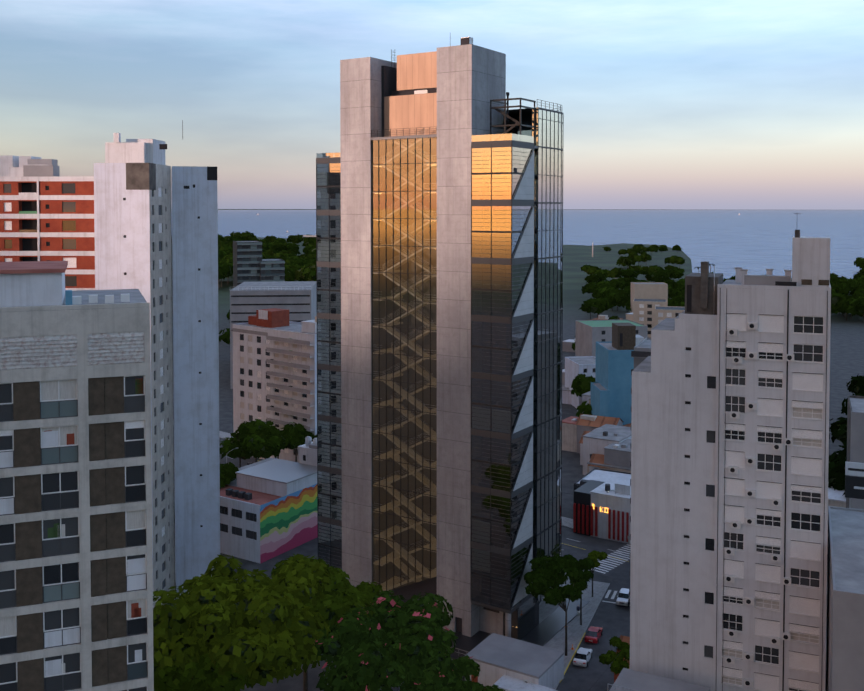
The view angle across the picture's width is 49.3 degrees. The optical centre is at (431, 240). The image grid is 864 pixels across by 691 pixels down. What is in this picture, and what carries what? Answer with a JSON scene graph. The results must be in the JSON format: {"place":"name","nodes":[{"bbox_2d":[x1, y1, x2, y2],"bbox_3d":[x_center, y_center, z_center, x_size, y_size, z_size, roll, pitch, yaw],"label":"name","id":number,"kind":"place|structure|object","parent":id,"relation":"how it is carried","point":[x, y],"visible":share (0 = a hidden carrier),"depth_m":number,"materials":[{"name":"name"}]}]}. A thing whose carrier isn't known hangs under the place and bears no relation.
{"place":"outdoors","nodes":[
{"label":"outdoors","id":0,"kind":"place"},
{"bbox_2d":[171,166,219,598],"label":"white apartment tower","id":1,"kind":"structure","parent":0,"point":[195,356],"depth_m":152.77,"materials":[{"name":"paint"}]},
{"bbox_2d":[0,0,863,209],"label":"sky","id":2,"kind":"structure","parent":0,"point":[666,104],"materials":[{"name":"blue"}]},
{"bbox_2d":[171,210,863,279],"bbox_3d":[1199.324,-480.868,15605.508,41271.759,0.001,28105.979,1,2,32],"label":"sea","id":3,"kind":"structure","parent":0,"point":[754,242],"depth_m":2627.64,"materials":[{"name":"blue liquid"}]},
{"bbox_2d":[171,209,863,690],"bbox_3d":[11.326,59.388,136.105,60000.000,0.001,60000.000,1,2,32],"label":"ground","id":4,"kind":"structure","parent":0,"point":[847,347],"depth_m":416.72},
{"bbox_2d":[0,261,153,690],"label":"apartment block","id":5,"kind":"structure","parent":4,"relation":"on","point":[76,589],"depth_m":58.37,"materials":[{"name":"white paint"}]},
{"bbox_2d":[0,120,182,607],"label":"apartment complex","id":6,"kind":"structure","parent":4,"relation":"on","point":[107,226],"depth_m":142.03,"materials":[{"name":"white paint"}]},
{"bbox_2d":[153,633,254,690],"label":"tree","id":7,"kind":"object","parent":4,"relation":"on","point":[197,676],"visible":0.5,"depth_m":95.40,"materials":[{"name":"green plant"}]},
{"bbox_2d":[174,462,238,523],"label":"avenue trees","id":8,"kind":"object","parent":4,"relation":"on","point":[228,474],"visible":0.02,"depth_m":182.89,"materials":[{"name":"green plant"}]},
{"bbox_2d":[171,231,253,241],"bbox_3d":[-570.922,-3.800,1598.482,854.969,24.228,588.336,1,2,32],"label":"park trees","id":9,"kind":"object","parent":4,"relation":"on","point":[240,234],"visible":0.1,"depth_m":1721.99,"materials":[{"name":"green plant"}]},
{"bbox_2d":[219,309,229,344],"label":"park trees","id":10,"kind":"object","parent":4,"relation":"on","point":[225,337],"depth_m":386.77,"materials":[{"name":"green plant"}]},
{"bbox_2d":[153,554,333,690],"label":"tree","id":11,"kind":"object","parent":4,"relation":"on","point":[213,610],"visible":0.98,"depth_m":97.95,"materials":[{"name":"green plant"}]},
{"bbox_2d":[233,241,261,287],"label":"charcoal apartments","id":12,"kind":"structure","parent":4,"relation":"on","point":[247,257],"depth_m":454.58,"materials":[{"name":"white paint"}]},
{"bbox_2d":[218,234,315,286],"bbox_3d":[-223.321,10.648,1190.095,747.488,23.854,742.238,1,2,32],"label":"park trees","id":13,"kind":"object","parent":4,"relation":"on","point":[301,267],"visible":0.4,"depth_m":923.01,"materials":[{"name":"green plant"}]},
{"bbox_2d":[219,419,316,467],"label":"avenue trees","id":14,"kind":"object","parent":4,"relation":"on","point":[258,438],"visible":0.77,"depth_m":219.73,"materials":[{"name":"green plant"}]},
{"bbox_2d":[220,436,317,563],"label":"mural building","id":15,"kind":"structure","parent":4,"relation":"on","point":[268,508],"depth_m":176.30,"materials":[{"name":"white paint"}]},
{"bbox_2d":[260,258,284,281],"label":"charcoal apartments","id":16,"kind":"structure","parent":4,"relation":"on","point":[271,270],"depth_m":455.84,"materials":[{"name":"white paint"}]},
{"bbox_2d":[230,281,316,388],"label":"building","id":17,"kind":"structure","parent":4,"relation":"on","point":[297,300],"depth_m":333.16,"materials":[{"name":"white paint"}]},
{"bbox_2d":[271,554,375,690],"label":"tree","id":18,"kind":"object","parent":4,"relation":"on","point":[340,599],"visible":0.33,"depth_m":112.36,"materials":[{"name":"green plant"}]},
{"bbox_2d":[349,581,382,604],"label":"tree","id":19,"kind":"object","parent":4,"relation":"on","point":[371,590],"visible":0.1,"depth_m":123.52,"materials":[{"name":"green plant"}]},
{"bbox_2d":[312,590,458,690],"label":"flowering tree","id":20,"kind":"object","parent":4,"relation":"on","point":[389,643],"visible":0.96,"depth_m":106.47,"materials":[{"name":"green plant"}]},
{"bbox_2d":[316,37,589,659],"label":"office tower","id":21,"kind":"structure","parent":4,"relation":"on","point":[439,232],"depth_m":143.80,"materials":[{"name":"concrete"}]},
{"bbox_2d":[400,655,505,690],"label":"flowering tree","id":22,"kind":"object","parent":4,"relation":"on","point":[467,665],"visible":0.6,"depth_m":106.03,"materials":[{"name":"green plant"}]},
{"bbox_2d":[173,419,826,690],"bbox_3d":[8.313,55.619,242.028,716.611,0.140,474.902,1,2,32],"label":"streets and pavements","id":23,"kind":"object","parent":4,"relation":"on","point":[606,613],"visible":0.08,"depth_m":149.38,"materials":[{"name":"grey asphalt"}]},
{"bbox_2d":[232,308,316,462],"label":"white balcony apartments","id":24,"kind":"structure","parent":23,"relation":"on","point":[275,365],"depth_m":235.87,"materials":[{"name":"paint"}]},
{"bbox_2d":[523,554,585,655],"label":"street tree","id":25,"kind":"object","parent":23,"relation":"on","point":[546,574],"visible":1,"depth_m":135.25,"materials":[{"name":"green plant"}]},
{"bbox_2d":[563,554,594,624],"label":"street tree","id":26,"kind":"object","parent":23,"relation":"on","point":[585,565],"visible":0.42,"depth_m":143.66,"materials":[{"name":"green plant"}]},
{"bbox_2d":[573,648,592,666],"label":"car","id":27,"kind":"object","parent":23,"relation":"on","point":[583,656],"visible":1,"depth_m":131.97,"materials":[{"name":"white paint"}]},
{"bbox_2d":[585,626,602,643],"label":"car","id":28,"kind":"object","parent":23,"relation":"on","point":[593,634],"visible":1,"depth_m":138.95,"materials":[{"name":"red paint"}]},
{"bbox_2d":[587,550,607,596],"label":"street tree","id":29,"kind":"object","parent":23,"relation":"on","point":[594,555],"visible":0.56,"depth_m":154.41,"materials":[{"name":"green plant"}]},
{"bbox_2d":[573,480,628,541],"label":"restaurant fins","id":30,"kind":"object","parent":23,"relation":"on","point":[583,508],"visible":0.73,"depth_m":184.05,"materials":[{"name":"red metal"}]},
{"bbox_2d":[599,636,629,674],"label":"street tree","id":31,"kind":"object","parent":23,"relation":"on","point":[618,664],"visible":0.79,"depth_m":120.61,"materials":[{"name":"green plant"}]},
{"bbox_2d":[616,588,629,606],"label":"white suv","id":32,"kind":"object","parent":23,"relation":"on","point":[623,598],"visible":0.77,"depth_m":152.00,"materials":[{"name":"white paint"}]},
{"bbox_2d":[465,633,563,690],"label":"low building","id":33,"kind":"structure","parent":4,"relation":"on","point":[506,663],"depth_m":125.81,"materials":[{"name":"paint"}]},
{"bbox_2d":[565,356,595,407],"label":"grey block","id":34,"kind":"structure","parent":4,"relation":"on","point":[577,365],"depth_m":304.20,"materials":[{"name":"white paint"}]},
{"bbox_2d":[579,431,590,464],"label":"tiled house","id":35,"kind":"structure","parent":4,"relation":"on","point":[581,448],"depth_m":234.56,"materials":[{"name":"white paint"}]},
{"bbox_2d":[570,316,619,416],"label":"garden trees","id":36,"kind":"object","parent":4,"relation":"on","point":[581,385],"depth_m":285.04,"materials":[{"name":"green plant"}]},
{"bbox_2d":[575,414,622,453],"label":"tiled house","id":37,"kind":"structure","parent":4,"relation":"on","point":[583,425],"depth_m":245.15,"materials":[{"name":"orange tile"}]},
{"bbox_2d":[588,453,609,471],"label":"tiled house","id":38,"kind":"structure","parent":4,"relation":"on","point":[597,458],"depth_m":218.32,"materials":[{"name":"orange tile"}]},
{"bbox_2d":[591,382,609,416],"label":"building","id":39,"kind":"structure","parent":4,"relation":"on","point":[600,398],"depth_m":249.88,"materials":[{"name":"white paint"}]},
{"bbox_2d":[574,468,630,490],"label":"roof","id":40,"kind":"structure","parent":4,"relation":"on","point":[602,475],"depth_m":200.09,"materials":[{"name":"paint"}]},
{"bbox_2d":[575,319,647,356],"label":"building","id":41,"kind":"structure","parent":4,"relation":"on","point":[589,334],"depth_m":334.12,"materials":[{"name":"white paint"}]},
{"bbox_2d":[595,323,643,424],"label":"building","id":42,"kind":"structure","parent":4,"relation":"on","point":[614,363],"depth_m":250.53,"materials":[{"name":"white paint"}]},
{"bbox_2d":[613,635,629,681],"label":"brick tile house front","id":43,"kind":"structure","parent":4,"relation":"on","point":[626,639],"depth_m":122.39,"materials":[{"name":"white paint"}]},
{"bbox_2d":[629,338,650,594],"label":"building","id":44,"kind":"structure","parent":4,"relation":"on","point":[641,352],"depth_m":147.93,"materials":[{"name":"white paint"}]},
{"bbox_2d":[602,244,684,267],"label":"trees","id":45,"kind":"object","parent":4,"relation":"on","point":[633,257],"visible":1,"depth_m":1088.23,"materials":[{"name":"green plant"}]},
{"bbox_2d":[630,282,667,312],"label":"cream block","id":46,"kind":"structure","parent":4,"relation":"on","point":[652,290],"depth_m":515.81,"materials":[{"name":"white paint"}]},
{"bbox_2d":[633,298,665,337],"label":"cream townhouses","id":47,"kind":"structure","parent":4,"relation":"on","point":[643,311],"depth_m":425.49,"materials":[{"name":"white paint"}]},
{"bbox_2d":[609,668,709,690],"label":"building","id":48,"kind":"structure","parent":4,"relation":"on","point":[630,680],"depth_m":96.53,"materials":[{"name":"white paint"}]},
{"bbox_2d":[655,306,684,325],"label":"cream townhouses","id":49,"kind":"structure","parent":4,"relation":"on","point":[662,313],"depth_m":396.05,"materials":[{"name":"white paint"}]},
{"bbox_2d":[562,312,845,553],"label":"low-rise buildings","id":50,"kind":"structure","parent":4,"relation":"on","point":[611,443],"depth_m":216.19,"materials":[{"name":"white paint"}]},
{"bbox_2d":[578,265,863,321],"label":"shore trees","id":51,"kind":"object","parent":4,"relation":"on","point":[604,291],"visible":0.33,"depth_m":654.88,"materials":[{"name":"green plant"}]},
{"bbox_2d":[630,230,830,690],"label":"apartment slab","id":52,"kind":"structure","parent":4,"relation":"on","point":[729,465],"depth_m":97.31,"materials":[{"name":"white paint"}]},
{"bbox_2d":[825,506,863,690],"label":"building","id":53,"kind":"structure","parent":4,"relation":"on","point":[845,624],"depth_m":83.83,"materials":[{"name":"white paint"}]},
{"bbox_2d":[828,375,863,495],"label":"trees","id":54,"kind":"object","parent":4,"relation":"on","point":[836,469],"visible":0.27,"depth_m":225.50,"materials":[{"name":"green plant"}]},
{"bbox_2d":[845,461,863,507],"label":"billboard hoarding","id":55,"kind":"object","parent":4,"relation":"on","point":[854,485],"visible":0.88,"depth_m":115.33,"materials":[{"name":"white paint"}]},
{"bbox_2d":[846,395,863,509],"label":"building","id":56,"kind":"structure","parent":4,"relation":"on","point":[855,428],"depth_m":125.50,"materials":[{"name":"white paint"}]},
{"bbox_2d":[849,257,863,316],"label":"park trees","id":57,"kind":"object","parent":4,"relation":"on","point":[858,288],"visible":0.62,"depth_m":660.36,"materials":[{"name":"green plant"}]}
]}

